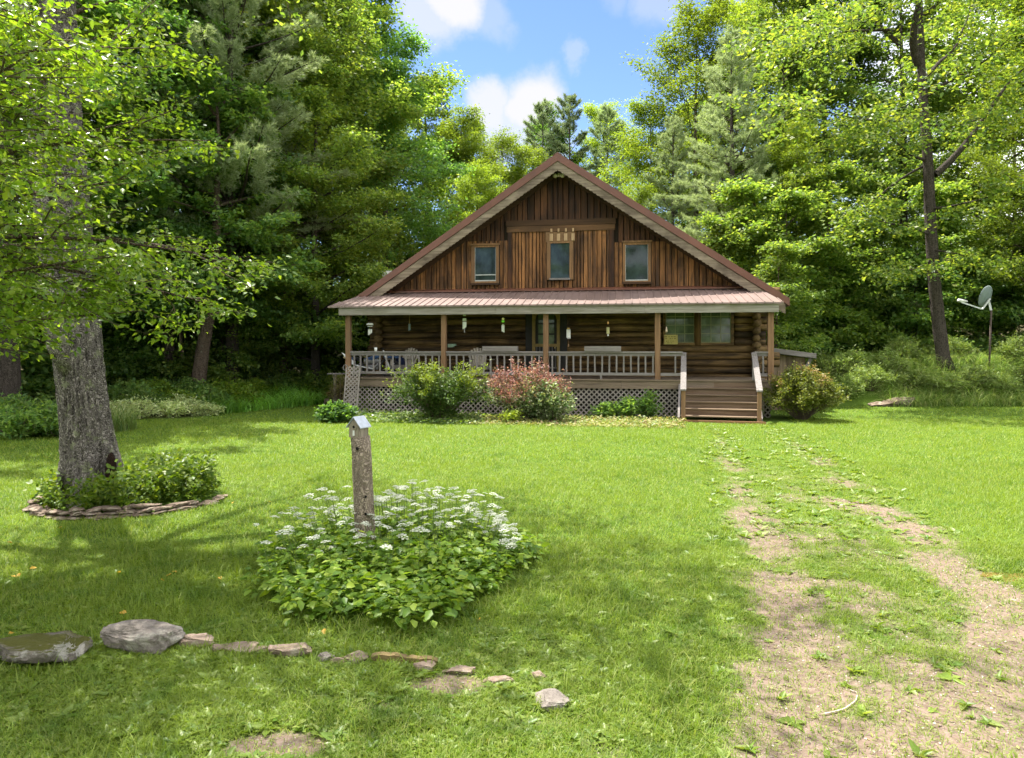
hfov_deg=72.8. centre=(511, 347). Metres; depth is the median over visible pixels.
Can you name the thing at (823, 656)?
weed
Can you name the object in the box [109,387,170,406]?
border plant
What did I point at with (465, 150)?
ash tree
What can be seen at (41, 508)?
edging stone
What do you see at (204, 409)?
pale border plant
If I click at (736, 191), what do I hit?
sapling
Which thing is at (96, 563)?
grass
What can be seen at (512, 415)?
yellow plant
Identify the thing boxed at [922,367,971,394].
weed clump
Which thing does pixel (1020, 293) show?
understory bush
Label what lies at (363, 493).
wooden post
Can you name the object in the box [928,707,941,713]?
weed
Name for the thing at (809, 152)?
ash tree
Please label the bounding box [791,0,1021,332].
maple tree
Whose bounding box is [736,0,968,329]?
beech tree
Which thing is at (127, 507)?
edging stone
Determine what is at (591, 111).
ash tree
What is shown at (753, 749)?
weed
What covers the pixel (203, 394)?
border plant
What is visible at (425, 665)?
rock
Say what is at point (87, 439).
old tree
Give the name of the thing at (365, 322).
sapling
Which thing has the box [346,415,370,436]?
birdhouse
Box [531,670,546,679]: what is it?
rock
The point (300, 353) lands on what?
understory bush
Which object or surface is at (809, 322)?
understory bush
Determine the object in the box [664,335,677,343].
sign
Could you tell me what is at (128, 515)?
edging stone
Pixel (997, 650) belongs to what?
weed
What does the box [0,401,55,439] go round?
fern clump
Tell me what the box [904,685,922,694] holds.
weed
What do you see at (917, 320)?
understory bush
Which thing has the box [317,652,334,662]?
rock
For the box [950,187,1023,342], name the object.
sapling
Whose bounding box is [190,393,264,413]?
daylily
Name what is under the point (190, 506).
edging stone
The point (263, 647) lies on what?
rock
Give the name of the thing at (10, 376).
shaded tree
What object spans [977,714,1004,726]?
weed
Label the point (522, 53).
sky
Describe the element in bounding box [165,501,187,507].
edging stone
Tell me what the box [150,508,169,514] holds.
edging stone
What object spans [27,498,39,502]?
edging stone
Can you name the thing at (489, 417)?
dry ground cover
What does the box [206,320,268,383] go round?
understory bush
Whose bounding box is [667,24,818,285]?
white pine
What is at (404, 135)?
ash tree
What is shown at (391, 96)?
maple tree
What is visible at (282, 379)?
border plant
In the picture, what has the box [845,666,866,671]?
weed
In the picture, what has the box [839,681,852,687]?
weed
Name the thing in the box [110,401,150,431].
grass tuft
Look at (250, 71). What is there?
ash tree
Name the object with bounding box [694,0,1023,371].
tall tree
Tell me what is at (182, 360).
sapling
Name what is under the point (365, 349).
understory bush
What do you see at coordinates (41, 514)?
edging stone
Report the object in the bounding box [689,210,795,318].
sapling
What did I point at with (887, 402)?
rock
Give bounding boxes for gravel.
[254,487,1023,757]
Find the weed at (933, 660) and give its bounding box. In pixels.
[929,655,946,664]
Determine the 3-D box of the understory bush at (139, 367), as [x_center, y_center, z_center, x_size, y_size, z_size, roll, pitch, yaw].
[-15.026,-0.938,26.403,6.942,6.587,6.523,0,0,34]
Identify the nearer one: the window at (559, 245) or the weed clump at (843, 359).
the window at (559, 245)
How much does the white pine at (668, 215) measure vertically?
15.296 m
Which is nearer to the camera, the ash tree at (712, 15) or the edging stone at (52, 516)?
the edging stone at (52, 516)
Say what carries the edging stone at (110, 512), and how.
on the edging stone at (111, 516)
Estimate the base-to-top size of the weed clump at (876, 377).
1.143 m
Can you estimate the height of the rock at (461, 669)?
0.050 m
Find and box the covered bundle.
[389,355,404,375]
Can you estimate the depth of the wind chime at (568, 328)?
21.28 m
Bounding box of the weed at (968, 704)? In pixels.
[954,698,976,710]
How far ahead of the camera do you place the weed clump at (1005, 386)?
24.82 m
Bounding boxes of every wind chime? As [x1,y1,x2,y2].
[462,314,466,332]
[501,318,504,331]
[567,314,569,346]
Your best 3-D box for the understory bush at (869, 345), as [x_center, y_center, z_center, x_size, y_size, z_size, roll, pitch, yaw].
[14.479,-1.632,30.918,5.520,5.574,5.874,0,0,33]
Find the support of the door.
in the log cabin
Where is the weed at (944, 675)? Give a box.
[936,672,964,684]
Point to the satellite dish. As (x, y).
(985, 296)
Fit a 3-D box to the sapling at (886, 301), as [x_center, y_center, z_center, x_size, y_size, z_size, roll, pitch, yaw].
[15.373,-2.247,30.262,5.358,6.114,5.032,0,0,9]
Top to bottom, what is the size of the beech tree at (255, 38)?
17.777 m
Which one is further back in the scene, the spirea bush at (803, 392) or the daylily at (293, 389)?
the daylily at (293, 389)
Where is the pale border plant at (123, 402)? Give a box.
[110,399,135,411]
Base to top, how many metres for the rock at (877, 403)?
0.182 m
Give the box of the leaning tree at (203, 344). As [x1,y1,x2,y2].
[93,40,329,384]
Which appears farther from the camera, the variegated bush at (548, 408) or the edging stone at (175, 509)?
the variegated bush at (548, 408)
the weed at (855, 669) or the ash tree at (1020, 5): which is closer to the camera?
the weed at (855, 669)
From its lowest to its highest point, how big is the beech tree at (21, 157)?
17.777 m
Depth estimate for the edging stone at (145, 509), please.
9.23 m
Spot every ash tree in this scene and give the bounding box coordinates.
[193,0,385,373]
[358,127,437,255]
[403,103,510,247]
[449,157,506,226]
[452,125,537,211]
[508,142,550,185]
[560,97,648,207]
[596,97,707,231]
[606,0,793,259]
[622,182,661,215]
[675,0,842,243]
[749,119,853,304]
[759,91,851,236]
[933,0,1023,260]
[941,16,1023,288]
[965,80,1023,252]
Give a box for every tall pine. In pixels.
[516,98,560,173]
[543,92,603,177]
[587,102,629,192]
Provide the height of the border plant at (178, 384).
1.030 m
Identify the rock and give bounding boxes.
[178,633,214,646]
[210,644,224,650]
[216,641,258,654]
[254,645,266,652]
[268,642,311,656]
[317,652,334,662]
[330,657,343,664]
[341,650,368,664]
[413,660,435,671]
[442,665,476,673]
[483,675,514,684]
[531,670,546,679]
[535,688,569,711]
[867,401,883,405]
[879,397,914,405]
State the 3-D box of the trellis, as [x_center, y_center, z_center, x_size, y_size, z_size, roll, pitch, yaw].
[-5.067,1.341,21.730,0.595,1.619,0.046,3,-4,9]
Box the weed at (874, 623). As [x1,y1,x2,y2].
[870,620,886,627]
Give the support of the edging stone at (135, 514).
on the ground at (816, 640)
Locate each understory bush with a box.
[18,242,109,395]
[19,288,53,399]
[20,281,128,401]
[101,290,178,388]
[102,246,162,384]
[125,274,242,380]
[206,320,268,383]
[247,332,339,387]
[290,317,364,391]
[322,284,378,388]
[766,288,846,370]
[811,256,904,353]
[859,245,996,356]
[915,244,1023,354]
[969,247,1023,355]
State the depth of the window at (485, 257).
23.74 m
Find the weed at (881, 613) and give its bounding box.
[877,610,887,616]
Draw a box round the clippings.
[247,520,1023,757]
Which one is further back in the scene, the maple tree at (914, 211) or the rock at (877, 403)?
the maple tree at (914, 211)
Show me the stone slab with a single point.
(386, 656)
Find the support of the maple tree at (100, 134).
on the ground at (816, 640)
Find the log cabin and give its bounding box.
[328,152,815,424]
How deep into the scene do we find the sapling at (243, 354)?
25.86 m
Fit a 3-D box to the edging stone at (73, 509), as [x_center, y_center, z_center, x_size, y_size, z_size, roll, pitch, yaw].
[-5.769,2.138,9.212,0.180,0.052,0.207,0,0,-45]
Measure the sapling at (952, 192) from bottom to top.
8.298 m
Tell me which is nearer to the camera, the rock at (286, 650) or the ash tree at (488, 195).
the rock at (286, 650)
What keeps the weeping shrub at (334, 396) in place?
on the ground at (816, 640)
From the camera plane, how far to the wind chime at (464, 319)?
21.79 m
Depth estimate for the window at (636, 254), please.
22.94 m
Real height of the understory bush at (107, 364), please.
5.067 m
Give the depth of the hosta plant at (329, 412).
19.00 m
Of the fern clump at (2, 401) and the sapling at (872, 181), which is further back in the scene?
the sapling at (872, 181)
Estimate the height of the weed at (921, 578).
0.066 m
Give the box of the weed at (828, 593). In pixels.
[825,591,837,596]
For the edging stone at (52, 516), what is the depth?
9.19 m
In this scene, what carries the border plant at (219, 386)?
on the ground at (816, 640)
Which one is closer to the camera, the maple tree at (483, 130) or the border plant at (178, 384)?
the border plant at (178, 384)
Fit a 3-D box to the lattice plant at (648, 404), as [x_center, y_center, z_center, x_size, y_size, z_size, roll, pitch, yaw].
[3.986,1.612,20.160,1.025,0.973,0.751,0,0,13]
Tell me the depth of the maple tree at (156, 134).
21.42 m
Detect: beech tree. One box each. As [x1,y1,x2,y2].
[13,36,36,242]
[81,0,319,385]
[95,0,345,352]
[149,3,339,233]
[307,16,477,342]
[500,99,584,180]
[677,102,740,222]
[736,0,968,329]
[855,69,1003,264]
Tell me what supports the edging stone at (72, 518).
on the ground at (816, 640)
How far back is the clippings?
5.08 m
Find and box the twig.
[823,689,857,714]
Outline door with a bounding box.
[526,314,566,375]
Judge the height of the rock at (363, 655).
0.077 m
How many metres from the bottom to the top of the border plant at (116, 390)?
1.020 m
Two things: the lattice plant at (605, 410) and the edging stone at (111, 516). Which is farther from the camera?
the lattice plant at (605, 410)
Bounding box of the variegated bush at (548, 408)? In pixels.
[521,378,578,421]
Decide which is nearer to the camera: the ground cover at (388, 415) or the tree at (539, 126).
the ground cover at (388, 415)
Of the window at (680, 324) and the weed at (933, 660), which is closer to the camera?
the weed at (933, 660)
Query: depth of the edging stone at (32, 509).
9.31 m
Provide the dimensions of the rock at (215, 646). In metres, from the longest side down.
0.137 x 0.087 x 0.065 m
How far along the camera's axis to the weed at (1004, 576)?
6.95 m
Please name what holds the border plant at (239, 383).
on the ground at (816, 640)
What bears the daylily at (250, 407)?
on the ground at (816, 640)
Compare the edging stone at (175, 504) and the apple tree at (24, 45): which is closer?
the apple tree at (24, 45)
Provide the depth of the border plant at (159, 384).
22.04 m
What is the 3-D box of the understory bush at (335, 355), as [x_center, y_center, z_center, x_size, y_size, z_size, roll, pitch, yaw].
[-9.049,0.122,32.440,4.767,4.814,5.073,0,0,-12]
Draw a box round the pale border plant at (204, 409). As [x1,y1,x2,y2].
[186,400,226,416]
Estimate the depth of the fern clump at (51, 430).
15.99 m
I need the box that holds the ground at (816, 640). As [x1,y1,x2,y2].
[0,246,1023,757]
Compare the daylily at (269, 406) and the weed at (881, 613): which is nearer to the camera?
the weed at (881, 613)
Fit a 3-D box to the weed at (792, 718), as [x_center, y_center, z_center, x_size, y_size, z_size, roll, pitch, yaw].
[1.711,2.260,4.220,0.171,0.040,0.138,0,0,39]
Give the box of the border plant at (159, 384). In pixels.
[122,376,177,392]
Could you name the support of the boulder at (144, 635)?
on the ground at (816, 640)
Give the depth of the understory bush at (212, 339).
26.64 m
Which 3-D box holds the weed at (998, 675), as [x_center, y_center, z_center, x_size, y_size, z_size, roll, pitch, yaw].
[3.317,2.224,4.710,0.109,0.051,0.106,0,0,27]
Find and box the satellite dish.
[957,286,991,369]
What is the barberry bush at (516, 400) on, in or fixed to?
on the ground at (816, 640)
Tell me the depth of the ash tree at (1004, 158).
63.99 m
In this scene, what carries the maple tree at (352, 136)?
on the ground at (816, 640)
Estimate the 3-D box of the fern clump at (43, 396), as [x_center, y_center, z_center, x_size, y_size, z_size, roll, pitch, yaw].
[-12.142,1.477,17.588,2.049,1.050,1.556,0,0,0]
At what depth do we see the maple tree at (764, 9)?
37.28 m
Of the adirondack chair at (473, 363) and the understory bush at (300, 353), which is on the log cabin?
the adirondack chair at (473, 363)
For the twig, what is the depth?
4.35 m
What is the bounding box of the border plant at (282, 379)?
[259,372,300,392]
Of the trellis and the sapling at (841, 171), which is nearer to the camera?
the trellis
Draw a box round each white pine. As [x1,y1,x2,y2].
[109,0,372,382]
[637,115,715,234]
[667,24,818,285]
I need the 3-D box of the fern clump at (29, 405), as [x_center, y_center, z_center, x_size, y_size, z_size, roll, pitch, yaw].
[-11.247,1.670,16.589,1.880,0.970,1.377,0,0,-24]
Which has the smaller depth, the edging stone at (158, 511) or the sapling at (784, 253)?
the edging stone at (158, 511)
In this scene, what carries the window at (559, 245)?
in the log cabin
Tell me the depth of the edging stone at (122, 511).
9.18 m
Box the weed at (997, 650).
[990,647,1003,653]
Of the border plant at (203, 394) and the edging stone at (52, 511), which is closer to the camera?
the edging stone at (52, 511)
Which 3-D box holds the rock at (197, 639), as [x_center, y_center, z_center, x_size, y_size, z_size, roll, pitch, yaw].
[-2.391,2.217,5.269,0.318,0.112,0.154,-3,-3,0]
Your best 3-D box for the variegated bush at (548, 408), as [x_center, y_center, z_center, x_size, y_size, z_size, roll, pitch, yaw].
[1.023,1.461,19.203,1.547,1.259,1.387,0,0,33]
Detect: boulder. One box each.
[0,630,92,663]
[100,619,185,655]
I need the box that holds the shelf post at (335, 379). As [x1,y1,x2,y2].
[327,373,344,401]
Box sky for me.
[12,0,1023,283]
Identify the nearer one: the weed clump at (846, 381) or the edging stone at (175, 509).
the edging stone at (175, 509)
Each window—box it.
[470,243,499,284]
[546,228,574,280]
[622,240,651,283]
[663,313,694,344]
[700,312,733,344]
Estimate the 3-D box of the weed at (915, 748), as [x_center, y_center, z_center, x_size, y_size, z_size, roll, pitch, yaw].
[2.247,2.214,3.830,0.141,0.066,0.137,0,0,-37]
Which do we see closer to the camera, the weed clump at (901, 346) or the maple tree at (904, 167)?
the weed clump at (901, 346)
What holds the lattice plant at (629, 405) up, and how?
on the ground at (816, 640)
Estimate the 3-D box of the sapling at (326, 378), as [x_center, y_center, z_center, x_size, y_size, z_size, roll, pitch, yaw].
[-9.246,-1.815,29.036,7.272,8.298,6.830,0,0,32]
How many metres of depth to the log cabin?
22.88 m
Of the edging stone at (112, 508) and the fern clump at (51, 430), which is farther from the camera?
the fern clump at (51, 430)
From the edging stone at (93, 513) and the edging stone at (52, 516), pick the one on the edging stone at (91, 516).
the edging stone at (93, 513)
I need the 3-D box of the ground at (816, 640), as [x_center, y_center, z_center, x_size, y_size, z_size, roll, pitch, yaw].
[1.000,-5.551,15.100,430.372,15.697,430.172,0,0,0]
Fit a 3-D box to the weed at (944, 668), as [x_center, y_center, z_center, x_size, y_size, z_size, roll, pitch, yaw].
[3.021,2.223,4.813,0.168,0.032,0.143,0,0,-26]
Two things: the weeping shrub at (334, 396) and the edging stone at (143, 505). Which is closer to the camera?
the edging stone at (143, 505)
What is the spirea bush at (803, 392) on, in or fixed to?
on the ground at (816, 640)
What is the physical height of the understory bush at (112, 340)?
4.560 m
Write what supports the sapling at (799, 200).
on the ground at (816, 640)
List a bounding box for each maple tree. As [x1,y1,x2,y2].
[11,0,194,400]
[11,0,207,349]
[177,0,418,362]
[194,17,408,383]
[233,0,427,392]
[252,0,478,296]
[261,9,411,268]
[370,69,497,279]
[416,119,508,223]
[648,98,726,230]
[686,0,917,304]
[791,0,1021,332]
[833,90,919,246]
[884,0,1023,354]
[944,0,1023,299]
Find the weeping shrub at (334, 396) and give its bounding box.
[324,373,350,404]
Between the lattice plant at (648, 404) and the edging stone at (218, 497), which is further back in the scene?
the lattice plant at (648, 404)
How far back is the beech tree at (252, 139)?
34.53 m
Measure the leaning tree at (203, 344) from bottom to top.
12.245 m
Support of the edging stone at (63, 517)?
on the ground at (816, 640)
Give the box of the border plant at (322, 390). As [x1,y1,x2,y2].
[293,377,328,396]
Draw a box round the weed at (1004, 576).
[980,572,1023,581]
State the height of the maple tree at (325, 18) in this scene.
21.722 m
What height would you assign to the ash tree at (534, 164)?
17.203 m
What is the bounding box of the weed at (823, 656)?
[809,649,833,659]
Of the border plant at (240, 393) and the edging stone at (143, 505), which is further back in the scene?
the border plant at (240, 393)
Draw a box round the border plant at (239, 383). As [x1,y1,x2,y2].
[222,377,266,397]
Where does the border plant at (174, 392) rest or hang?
on the ground at (816, 640)
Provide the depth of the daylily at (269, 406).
23.13 m
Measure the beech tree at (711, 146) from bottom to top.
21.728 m
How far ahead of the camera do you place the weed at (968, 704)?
4.35 m
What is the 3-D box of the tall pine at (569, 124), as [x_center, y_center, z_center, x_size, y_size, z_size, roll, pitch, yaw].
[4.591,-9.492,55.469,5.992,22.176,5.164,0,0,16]
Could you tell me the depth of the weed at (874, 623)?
5.59 m
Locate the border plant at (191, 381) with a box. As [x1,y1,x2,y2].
[165,376,204,389]
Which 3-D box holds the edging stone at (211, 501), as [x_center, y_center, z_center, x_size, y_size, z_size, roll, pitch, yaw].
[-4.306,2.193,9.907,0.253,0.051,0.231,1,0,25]
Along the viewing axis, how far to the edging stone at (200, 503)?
9.72 m
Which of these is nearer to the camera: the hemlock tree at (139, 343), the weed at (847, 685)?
the weed at (847, 685)
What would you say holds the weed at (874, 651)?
on the ground at (816, 640)
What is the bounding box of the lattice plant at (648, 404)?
[636,388,666,418]
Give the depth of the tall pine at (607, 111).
55.28 m
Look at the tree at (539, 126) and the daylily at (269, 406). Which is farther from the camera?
the tree at (539, 126)
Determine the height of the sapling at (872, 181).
8.735 m
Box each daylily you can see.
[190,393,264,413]
[227,398,267,412]
[233,390,293,409]
[258,384,299,401]
[261,393,297,408]
[264,381,317,396]
[267,384,329,406]
[288,386,325,403]
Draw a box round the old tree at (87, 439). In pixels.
[18,0,371,508]
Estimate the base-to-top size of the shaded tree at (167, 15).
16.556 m
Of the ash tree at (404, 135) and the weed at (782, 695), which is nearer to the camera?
the weed at (782, 695)
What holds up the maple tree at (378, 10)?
on the ground at (816, 640)
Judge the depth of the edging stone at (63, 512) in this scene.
9.16 m
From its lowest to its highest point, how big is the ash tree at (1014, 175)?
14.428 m
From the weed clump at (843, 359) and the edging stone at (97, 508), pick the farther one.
the weed clump at (843, 359)
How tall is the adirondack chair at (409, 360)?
0.976 m
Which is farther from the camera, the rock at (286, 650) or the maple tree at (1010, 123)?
the maple tree at (1010, 123)
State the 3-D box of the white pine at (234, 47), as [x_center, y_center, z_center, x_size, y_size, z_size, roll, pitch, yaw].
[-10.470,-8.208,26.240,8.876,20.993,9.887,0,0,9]
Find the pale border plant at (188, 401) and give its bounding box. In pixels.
[167,393,201,414]
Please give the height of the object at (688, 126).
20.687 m
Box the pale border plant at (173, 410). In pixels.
[151,398,191,417]
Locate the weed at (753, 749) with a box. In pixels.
[732,742,760,752]
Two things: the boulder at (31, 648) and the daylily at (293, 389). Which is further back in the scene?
the daylily at (293, 389)
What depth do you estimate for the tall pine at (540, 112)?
54.62 m
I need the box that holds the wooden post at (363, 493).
[351,435,375,541]
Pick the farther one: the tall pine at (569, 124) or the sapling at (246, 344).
the tall pine at (569, 124)
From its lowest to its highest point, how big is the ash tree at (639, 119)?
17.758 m
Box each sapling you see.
[106,244,249,387]
[153,205,289,384]
[199,245,308,389]
[214,207,344,390]
[252,242,366,389]
[322,263,380,392]
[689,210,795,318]
[704,174,867,362]
[734,186,865,360]
[751,238,840,379]
[780,158,911,351]
[810,171,958,352]
[815,225,917,352]
[883,178,1023,352]
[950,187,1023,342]
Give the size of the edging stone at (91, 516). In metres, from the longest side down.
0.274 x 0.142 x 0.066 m
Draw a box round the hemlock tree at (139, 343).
[80,0,224,386]
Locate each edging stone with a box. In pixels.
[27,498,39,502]
[27,503,38,507]
[27,506,39,512]
[34,506,50,512]
[35,512,49,516]
[44,509,62,513]
[47,514,57,517]
[52,515,68,519]
[56,511,73,514]
[66,515,85,520]
[69,507,84,511]
[70,511,84,515]
[80,511,101,514]
[85,514,100,519]
[86,506,105,512]
[95,514,121,518]
[101,505,121,510]
[102,511,118,514]
[116,508,140,513]
[118,513,132,517]
[122,503,134,508]
[131,503,160,507]
[131,512,151,516]
[134,506,154,512]
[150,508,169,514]
[151,506,170,510]
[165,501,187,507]
[167,506,186,511]
[182,504,197,510]
[186,500,198,504]
[194,502,206,505]
[202,499,218,504]
[212,496,224,500]
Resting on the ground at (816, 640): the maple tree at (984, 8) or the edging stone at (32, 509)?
the maple tree at (984, 8)
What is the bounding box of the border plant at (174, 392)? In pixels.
[152,388,200,405]
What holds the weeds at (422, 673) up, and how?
on the ground at (816, 640)
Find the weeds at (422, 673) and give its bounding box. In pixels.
[0,425,1023,757]
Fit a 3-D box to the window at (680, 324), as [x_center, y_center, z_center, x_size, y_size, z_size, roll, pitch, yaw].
[5.503,-0.775,22.756,1.095,1.390,0.160,0,0,9]
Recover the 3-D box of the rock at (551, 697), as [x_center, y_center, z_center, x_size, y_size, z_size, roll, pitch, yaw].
[0.258,2.232,4.400,0.227,0.092,0.218,-2,0,0]
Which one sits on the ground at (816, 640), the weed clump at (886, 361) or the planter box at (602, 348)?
the weed clump at (886, 361)
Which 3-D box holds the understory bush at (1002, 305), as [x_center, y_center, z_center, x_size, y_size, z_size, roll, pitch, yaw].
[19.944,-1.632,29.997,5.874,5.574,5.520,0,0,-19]
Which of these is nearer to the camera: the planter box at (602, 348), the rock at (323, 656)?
the rock at (323, 656)
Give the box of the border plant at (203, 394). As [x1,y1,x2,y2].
[190,384,235,405]
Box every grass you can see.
[0,393,1023,757]
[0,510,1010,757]
[812,347,1023,407]
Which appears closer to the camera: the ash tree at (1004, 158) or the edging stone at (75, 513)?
the edging stone at (75, 513)
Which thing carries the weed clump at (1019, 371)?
on the ground at (816, 640)
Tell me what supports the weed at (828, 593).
on the ground at (816, 640)
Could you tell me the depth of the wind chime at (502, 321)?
21.60 m
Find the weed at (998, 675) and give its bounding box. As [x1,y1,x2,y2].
[993,669,1010,679]
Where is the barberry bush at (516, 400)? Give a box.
[480,356,573,420]
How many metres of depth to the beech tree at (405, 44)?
33.37 m
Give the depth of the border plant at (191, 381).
23.13 m
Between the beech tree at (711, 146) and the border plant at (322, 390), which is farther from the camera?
the beech tree at (711, 146)
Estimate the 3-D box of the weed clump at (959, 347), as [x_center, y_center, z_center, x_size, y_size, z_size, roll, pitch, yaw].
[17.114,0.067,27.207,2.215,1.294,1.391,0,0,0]
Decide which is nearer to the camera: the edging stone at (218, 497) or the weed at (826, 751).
the weed at (826, 751)
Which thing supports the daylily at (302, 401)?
on the ground at (816, 640)
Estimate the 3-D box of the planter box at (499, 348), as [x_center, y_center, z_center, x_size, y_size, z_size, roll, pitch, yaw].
[-0.365,0.030,21.569,1.100,0.155,0.220,0,0,9]
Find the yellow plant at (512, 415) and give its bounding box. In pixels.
[498,406,524,422]
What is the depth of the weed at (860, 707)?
4.29 m
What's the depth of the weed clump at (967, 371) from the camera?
25.11 m
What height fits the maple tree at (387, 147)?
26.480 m
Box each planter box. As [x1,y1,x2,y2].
[482,346,517,350]
[584,346,620,350]
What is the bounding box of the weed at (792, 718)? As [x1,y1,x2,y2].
[777,716,804,730]
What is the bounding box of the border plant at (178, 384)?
[139,376,189,393]
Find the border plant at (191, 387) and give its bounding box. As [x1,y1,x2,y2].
[179,378,224,395]
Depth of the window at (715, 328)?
22.57 m
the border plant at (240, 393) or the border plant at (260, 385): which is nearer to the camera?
the border plant at (240, 393)
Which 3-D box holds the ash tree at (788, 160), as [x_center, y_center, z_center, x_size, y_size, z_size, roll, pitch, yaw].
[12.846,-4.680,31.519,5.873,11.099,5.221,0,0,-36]
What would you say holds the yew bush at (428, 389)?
on the ground at (816, 640)
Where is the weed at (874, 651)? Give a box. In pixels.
[873,645,885,653]
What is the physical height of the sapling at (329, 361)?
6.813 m
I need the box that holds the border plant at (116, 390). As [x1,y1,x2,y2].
[107,377,163,400]
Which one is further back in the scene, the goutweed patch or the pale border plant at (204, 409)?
the pale border plant at (204, 409)
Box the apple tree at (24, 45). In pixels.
[0,0,297,362]
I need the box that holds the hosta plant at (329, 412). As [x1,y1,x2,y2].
[312,399,358,423]
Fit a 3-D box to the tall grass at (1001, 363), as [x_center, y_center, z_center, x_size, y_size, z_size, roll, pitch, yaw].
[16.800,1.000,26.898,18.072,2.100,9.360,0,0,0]
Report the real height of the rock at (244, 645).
0.069 m
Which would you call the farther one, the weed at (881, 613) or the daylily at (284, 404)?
the daylily at (284, 404)
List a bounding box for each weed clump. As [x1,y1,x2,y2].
[805,351,842,379]
[819,345,875,374]
[831,373,869,400]
[844,362,900,390]
[860,347,919,373]
[882,331,926,359]
[893,366,934,390]
[921,333,979,359]
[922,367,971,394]
[951,361,999,389]
[978,370,1023,394]
[993,333,1023,361]
[1000,362,1023,383]
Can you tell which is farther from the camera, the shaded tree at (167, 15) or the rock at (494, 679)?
the shaded tree at (167, 15)
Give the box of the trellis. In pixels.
[343,364,360,413]
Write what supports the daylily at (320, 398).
on the ground at (816, 640)
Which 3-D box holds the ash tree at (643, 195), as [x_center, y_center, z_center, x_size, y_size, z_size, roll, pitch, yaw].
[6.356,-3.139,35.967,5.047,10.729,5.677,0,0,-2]
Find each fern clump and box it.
[0,386,56,410]
[0,392,36,409]
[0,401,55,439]
[5,398,56,433]
[16,400,58,436]
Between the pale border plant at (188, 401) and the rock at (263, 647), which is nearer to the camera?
the rock at (263, 647)
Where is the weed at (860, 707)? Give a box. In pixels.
[856,704,873,714]
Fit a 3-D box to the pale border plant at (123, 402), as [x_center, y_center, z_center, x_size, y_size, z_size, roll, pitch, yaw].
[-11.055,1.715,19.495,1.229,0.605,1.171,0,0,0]
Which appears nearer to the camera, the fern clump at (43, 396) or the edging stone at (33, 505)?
the edging stone at (33, 505)
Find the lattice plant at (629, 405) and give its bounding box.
[612,393,643,417]
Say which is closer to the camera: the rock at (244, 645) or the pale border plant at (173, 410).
the rock at (244, 645)
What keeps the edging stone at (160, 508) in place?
on the edging stone at (158, 511)
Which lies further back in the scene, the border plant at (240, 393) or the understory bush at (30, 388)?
the border plant at (240, 393)
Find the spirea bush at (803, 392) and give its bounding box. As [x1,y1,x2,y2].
[755,360,851,419]
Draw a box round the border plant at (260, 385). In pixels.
[235,373,282,397]
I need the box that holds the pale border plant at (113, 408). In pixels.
[111,405,136,417]
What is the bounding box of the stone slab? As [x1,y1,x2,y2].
[371,651,437,665]
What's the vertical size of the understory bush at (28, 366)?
6.587 m
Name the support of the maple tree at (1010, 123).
on the ground at (816, 640)
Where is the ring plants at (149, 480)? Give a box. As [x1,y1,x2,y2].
[23,445,224,514]
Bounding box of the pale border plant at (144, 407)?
[117,394,162,418]
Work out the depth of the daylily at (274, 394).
24.86 m
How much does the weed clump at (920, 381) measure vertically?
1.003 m
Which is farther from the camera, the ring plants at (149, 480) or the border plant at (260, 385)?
the border plant at (260, 385)
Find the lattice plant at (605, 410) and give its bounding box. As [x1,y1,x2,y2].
[586,401,626,418]
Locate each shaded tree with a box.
[0,0,187,402]
[0,0,221,400]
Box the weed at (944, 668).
[934,663,957,673]
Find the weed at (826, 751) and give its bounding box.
[823,749,837,757]
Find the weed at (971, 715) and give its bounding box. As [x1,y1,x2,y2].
[965,710,974,717]
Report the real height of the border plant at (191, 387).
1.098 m
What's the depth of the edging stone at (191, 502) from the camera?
9.63 m
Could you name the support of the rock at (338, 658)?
on the ground at (816, 640)
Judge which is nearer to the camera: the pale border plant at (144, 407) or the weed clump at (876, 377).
the pale border plant at (144, 407)
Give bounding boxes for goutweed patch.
[240,479,550,630]
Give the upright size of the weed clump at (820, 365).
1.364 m
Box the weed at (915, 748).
[908,738,934,757]
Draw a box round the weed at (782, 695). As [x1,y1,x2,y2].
[776,690,791,699]
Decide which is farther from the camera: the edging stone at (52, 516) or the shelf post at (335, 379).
the shelf post at (335, 379)
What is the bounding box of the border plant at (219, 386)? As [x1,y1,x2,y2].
[204,377,236,394]
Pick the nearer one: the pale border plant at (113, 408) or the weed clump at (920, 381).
the pale border plant at (113, 408)
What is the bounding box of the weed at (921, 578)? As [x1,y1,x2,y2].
[918,576,934,581]
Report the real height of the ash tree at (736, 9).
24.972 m
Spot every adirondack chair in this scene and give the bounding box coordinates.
[388,348,418,375]
[466,348,494,376]
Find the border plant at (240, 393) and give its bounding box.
[219,384,265,405]
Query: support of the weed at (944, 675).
on the ground at (816, 640)
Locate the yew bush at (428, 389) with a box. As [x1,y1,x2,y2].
[379,359,491,418]
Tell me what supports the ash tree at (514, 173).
on the ground at (816, 640)
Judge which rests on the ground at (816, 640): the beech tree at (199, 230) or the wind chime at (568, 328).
the beech tree at (199, 230)
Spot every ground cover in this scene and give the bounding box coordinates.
[342,408,484,424]
[468,412,687,428]
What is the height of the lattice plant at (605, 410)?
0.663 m
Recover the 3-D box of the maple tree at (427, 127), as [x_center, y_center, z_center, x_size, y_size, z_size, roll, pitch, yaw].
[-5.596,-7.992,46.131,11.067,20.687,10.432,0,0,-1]
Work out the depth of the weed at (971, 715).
4.21 m
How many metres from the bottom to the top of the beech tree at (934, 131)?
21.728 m
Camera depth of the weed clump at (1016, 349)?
26.64 m

